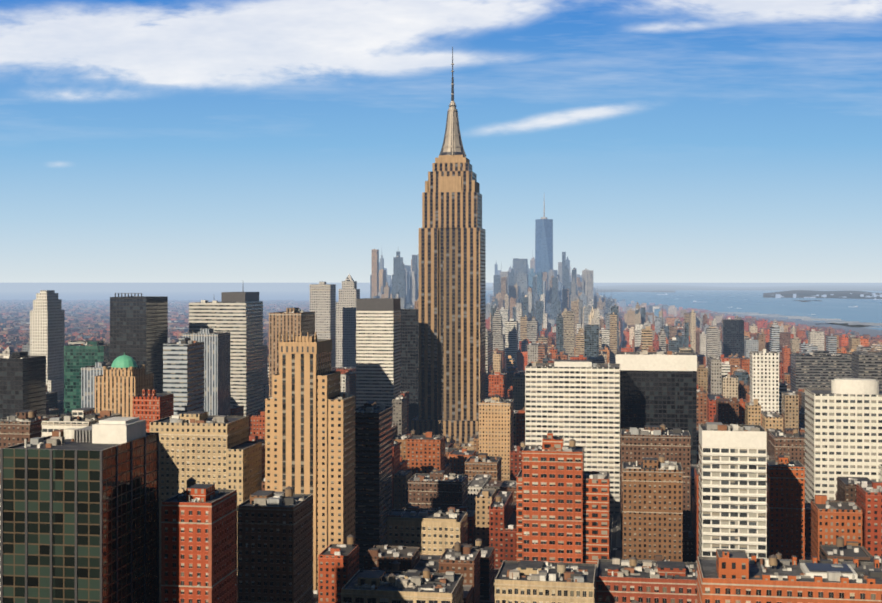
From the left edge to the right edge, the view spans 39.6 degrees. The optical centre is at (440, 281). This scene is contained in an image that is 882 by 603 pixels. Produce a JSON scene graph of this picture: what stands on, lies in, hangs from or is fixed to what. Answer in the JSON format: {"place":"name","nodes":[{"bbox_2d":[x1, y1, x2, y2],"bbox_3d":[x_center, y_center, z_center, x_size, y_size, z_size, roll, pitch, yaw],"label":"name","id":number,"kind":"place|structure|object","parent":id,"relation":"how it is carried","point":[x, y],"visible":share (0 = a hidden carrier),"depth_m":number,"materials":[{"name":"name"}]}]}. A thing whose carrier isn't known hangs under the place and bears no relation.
{"place":"outdoors","nodes":[
{"label":"outdoors","id":0,"kind":"place"},
{"bbox_2d":[0,283,881,602],"bbox_3d":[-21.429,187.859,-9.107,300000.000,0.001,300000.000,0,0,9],"label":"ground","id":1,"kind":"structure","parent":0,"point":[170,291],"depth_m":27697.72,"materials":[{"name":"grey"}]},
{"bbox_2d":[0,351,45,418],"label":"dark slab","id":2,"kind":"object","parent":1,"relation":"on","point":[22,380],"visible":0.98,"depth_m":1002.26,"materials":[{"name":"black glass"}]},
{"bbox_2d":[0,410,58,448],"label":"building","id":3,"kind":"structure","parent":1,"relation":"on","point":[19,427],"depth_m":759.24,"materials":[{"name":"brick"}]},
{"bbox_2d":[30,290,64,399],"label":"white stepped tower","id":4,"kind":"structure","parent":1,"relation":"on","point":[47,326],"depth_m":1512.94,"materials":[{"name":"stone"}]},
{"bbox_2d":[0,417,158,602],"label":"glass slab","id":5,"kind":"structure","parent":1,"relation":"on","point":[79,515],"depth_m":433.52,"materials":[{"name":"green glass"}]},
{"bbox_2d":[41,408,120,436],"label":"pale low block","id":6,"kind":"structure","parent":1,"relation":"on","point":[81,418],"depth_m":641.61,"materials":[{"name":"white paint"}]},
{"bbox_2d":[64,340,109,413],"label":"green glass block","id":7,"kind":"structure","parent":1,"relation":"on","point":[77,357],"depth_m":1404.96,"materials":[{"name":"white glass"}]},
{"bbox_2d":[81,362,110,407],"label":"building","id":8,"kind":"structure","parent":1,"relation":"on","point":[89,374],"depth_m":1151.55,"materials":[{"name":"white paint"}]},
{"bbox_2d":[95,353,152,416],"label":"domed building","id":9,"kind":"structure","parent":1,"relation":"on","point":[122,381],"depth_m":899.22,"materials":[{"name":"white stone"}]},
{"bbox_2d":[110,293,167,392],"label":"black tower","id":10,"kind":"structure","parent":1,"relation":"on","point":[138,329],"depth_m":1201.87,"materials":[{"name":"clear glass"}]},
{"bbox_2d":[133,389,173,431],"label":"brick building","id":11,"kind":"structure","parent":1,"relation":"on","point":[151,405],"depth_m":847.64,"materials":[{"name":"brick"}]},
{"bbox_2d":[163,338,203,414],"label":"high-rise building","id":12,"kind":"structure","parent":1,"relation":"on","point":[183,370],"depth_m":998.33,"materials":[{"name":"white paint"}]},
{"bbox_2d":[161,477,236,602],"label":"red brick block","id":13,"kind":"structure","parent":1,"relation":"on","point":[198,543],"depth_m":464.38,"materials":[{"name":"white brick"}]},
{"bbox_2d":[150,411,261,602],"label":"building","id":14,"kind":"structure","parent":1,"relation":"on","point":[218,451],"depth_m":695.68,"materials":[{"name":"stone"}]},
{"bbox_2d":[182,328,229,415],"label":"high-rise building","id":15,"kind":"structure","parent":1,"relation":"on","point":[216,373],"depth_m":1117.05,"materials":[{"name":"white paint"}]},
{"bbox_2d":[189,292,262,415],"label":"high-rise building","id":16,"kind":"structure","parent":1,"relation":"on","point":[238,316],"depth_m":1301.01,"materials":[{"name":"white paint"}]},
{"bbox_2d":[237,486,313,602],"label":"building","id":17,"kind":"structure","parent":1,"relation":"on","point":[274,546],"depth_m":553.95,"materials":[{"name":"brick"}]},
{"bbox_2d":[268,308,314,396],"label":"high-rise building","id":18,"kind":"structure","parent":1,"relation":"on","point":[290,321],"depth_m":1096.41,"materials":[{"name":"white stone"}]},
{"bbox_2d":[265,332,354,589],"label":"high-rise building","id":19,"kind":"structure","parent":1,"relation":"on","point":[309,427],"depth_m":693.25,"materials":[{"name":"beige stone"}]},
{"bbox_2d":[309,282,335,367],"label":"slim grey tower","id":20,"kind":"structure","parent":1,"relation":"on","point":[323,301],"depth_m":1796.86,"materials":[{"name":"stone"}]},
{"bbox_2d":[336,274,359,368],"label":"gothic tower","id":21,"kind":"structure","parent":1,"relation":"on","point":[349,293],"depth_m":1896.56,"materials":[{"name":"grey stone"}]},
{"bbox_2d":[355,401,391,568],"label":"high-rise building","id":22,"kind":"structure","parent":1,"relation":"on","point":[373,465],"depth_m":752.20,"materials":[{"name":"black glass"}]},
{"bbox_2d":[356,298,400,422],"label":"white grid tower","id":23,"kind":"structure","parent":1,"relation":"on","point":[378,350],"depth_m":1243.35,"materials":[{"name":"paint"}]},
{"bbox_2d":[340,568,463,602],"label":"beige block","id":24,"kind":"structure","parent":1,"relation":"on","point":[426,585],"depth_m":602.42,"materials":[{"name":"stone"}]},
{"bbox_2d":[401,309,418,432],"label":"building","id":25,"kind":"structure","parent":1,"relation":"on","point":[410,350],"depth_m":1441.64,"materials":[{"name":"black glass"}]},
{"bbox_2d":[387,506,467,554],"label":"beige block","id":26,"kind":"structure","parent":1,"relation":"on","point":[432,531],"depth_m":771.89,"materials":[{"name":"stone"}]},
{"bbox_2d":[408,468,467,510],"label":"building","id":27,"kind":"structure","parent":1,"relation":"on","point":[435,488],"depth_m":891.96,"materials":[{"name":"brown brick"}]},
{"bbox_2d":[411,47,485,442],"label":"skyscraper","id":28,"kind":"structure","parent":1,"relation":"on","point":[452,313],"depth_m":1327.49,"materials":[{"name":"stone"}]},
{"bbox_2d":[464,453,501,480],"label":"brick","id":29,"kind":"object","parent":1,"relation":"on","point":[482,463],"visible":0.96,"depth_m":1041.06,"materials":[{"name":"brown brick"}]},
{"bbox_2d":[478,396,513,480],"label":"tan block","id":30,"kind":"structure","parent":1,"relation":"on","point":[496,426],"depth_m":1139.40,"materials":[{"name":"beige brick"}]},
{"bbox_2d":[512,373,524,409],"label":"building","id":31,"kind":"structure","parent":1,"relation":"on","point":[518,383],"depth_m":1488.72,"materials":[{"name":"blue glass"}]},
{"bbox_2d":[535,200,552,274],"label":"skyscraper","id":32,"kind":"structure","parent":1,"relation":"on","point":[543,243],"depth_m":5178.61,"materials":[{"name":"blue glass"}]},
{"bbox_2d":[494,560,596,602],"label":"building","id":33,"kind":"structure","parent":1,"relation":"on","point":[523,581],"depth_m":612.13,"materials":[{"name":"stone"}]},
{"bbox_2d":[517,432,609,566],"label":"red brick apartments","id":34,"kind":"structure","parent":1,"relation":"on","point":[563,505],"depth_m":750.26,"materials":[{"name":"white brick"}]},
{"bbox_2d":[525,360,619,515],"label":"white office","id":35,"kind":"structure","parent":1,"relation":"on","point":[578,401],"depth_m":986.63,"materials":[{"name":"paint"}]},
{"bbox_2d":[596,556,696,602],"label":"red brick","id":36,"kind":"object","parent":1,"relation":"on","point":[630,580],"visible":0.94,"depth_m":630.58,"materials":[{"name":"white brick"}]},
{"bbox_2d":[622,455,682,561],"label":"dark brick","id":37,"kind":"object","parent":1,"relation":"on","point":[652,511],"visible":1,"depth_m":766.88,"materials":[{"name":"brown brick"}]},
{"bbox_2d":[620,424,690,539],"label":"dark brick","id":38,"kind":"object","parent":1,"relation":"on","point":[650,441],"visible":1,"depth_m":886.08,"materials":[{"name":"brown brick"}]},
{"bbox_2d":[616,350,696,501],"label":"high-rise building","id":39,"kind":"structure","parent":1,"relation":"on","point":[658,388],"depth_m":1034.93,"materials":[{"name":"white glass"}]},
{"bbox_2d":[480,314,881,601],"bbox_3d":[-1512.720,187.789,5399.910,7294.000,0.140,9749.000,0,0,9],"label":"pavement blocks","id":40,"kind":"structure","parent":1,"relation":"on","point":[861,331],"depth_m":4570.90,"materials":[{"name":"grey concrete"}]},
{"bbox_2d":[0,249,881,602],"bbox_3d":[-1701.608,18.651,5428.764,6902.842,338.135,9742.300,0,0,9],"label":"city blocks","id":41,"kind":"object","parent":40,"relation":"on","point":[564,311],"visible":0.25,"depth_m":1508.30,"materials":[{"name":"brown brick"}]},
{"bbox_2d":[697,430,698,449],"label":"dark brick","id":42,"kind":"object","parent":1,"relation":"on","point":[697,439],"depth_m":1230.28,"materials":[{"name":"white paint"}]},
{"bbox_2d":[699,422,766,557],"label":"office building","id":43,"kind":"structure","parent":1,"relation":"on","point":[732,486],"depth_m":705.53,"materials":[{"name":"paint"}]},
{"bbox_2d":[722,319,743,357],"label":"dark tower","id":44,"kind":"structure","parent":1,"relation":"on","point":[733,336],"depth_m":2275.20,"materials":[{"name":"black glass"}]},
{"bbox_2d":[767,453,804,559],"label":"high-rise building","id":45,"kind":"structure","parent":1,"relation":"on","point":[785,506],"depth_m":784.16,"materials":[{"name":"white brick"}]},
{"bbox_2d":[769,428,804,466],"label":"building","id":46,"kind":"structure","parent":1,"relation":"on","point":[790,441],"depth_m":983.55,"materials":[{"name":"white brick"}]},
{"bbox_2d":[696,549,881,602],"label":"brick building","id":47,"kind":"structure","parent":1,"relation":"on","point":[730,576],"depth_m":552.34,"materials":[{"name":"orange brick"}]},
{"bbox_2d":[791,351,851,390],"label":"dark slab","id":48,"kind":"structure","parent":1,"relation":"on","point":[818,369],"depth_m":1677.16,"materials":[{"name":"grey concrete"}]},
{"bbox_2d":[805,378,881,502],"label":"white office","id":49,"kind":"structure","parent":1,"relation":"on","point":[843,427],"depth_m":885.09,"materials":[{"name":"paint"}]},
{"bbox_2d":[852,352,881,388],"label":"dark slab","id":50,"kind":"structure","parent":1,"relation":"on","point":[866,365],"depth_m":1480.29,"materials":[{"name":"grey concrete"}]},
{"bbox_2d":[0,0,881,282],"label":"sky","id":51,"kind":"structure","parent":0,"point":[142,141],"materials":[{"name":"blue"}]},
{"bbox_2d":[486,290,881,329],"bbox_3d":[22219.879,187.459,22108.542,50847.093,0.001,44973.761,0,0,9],"label":"bay water","id":52,"kind":"structure","parent":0,"point":[867,310],"depth_m":10293.69,"materials":[{"name":"blue liquid"}]},
{"bbox_2d":[657,293,881,314],"bbox_3d":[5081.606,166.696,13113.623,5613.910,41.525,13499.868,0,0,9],"label":"bank buildings and ships","id":53,"kind":"structure","parent":52,"relation":"on","point":[794,295],"depth_m":13819.08,"materials":[{"name":"grey"}]},
{"bbox_2d":[711,311,881,327],"bbox_3d":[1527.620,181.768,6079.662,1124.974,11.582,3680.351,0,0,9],"label":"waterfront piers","id":54,"kind":"structure","parent":52,"relation":"on","point":[804,318],"depth_m":5841.97,"materials":[{"name":"grey concrete"}]},
{"bbox_2d":[486,285,881,326],"bbox_3d":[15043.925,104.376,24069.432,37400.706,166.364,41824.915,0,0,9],"label":"shore land","id":55,"kind":"structure","parent":0,"point":[803,291],"depth_m":26531.80,"materials":[{"name":"grey"}]}
]}

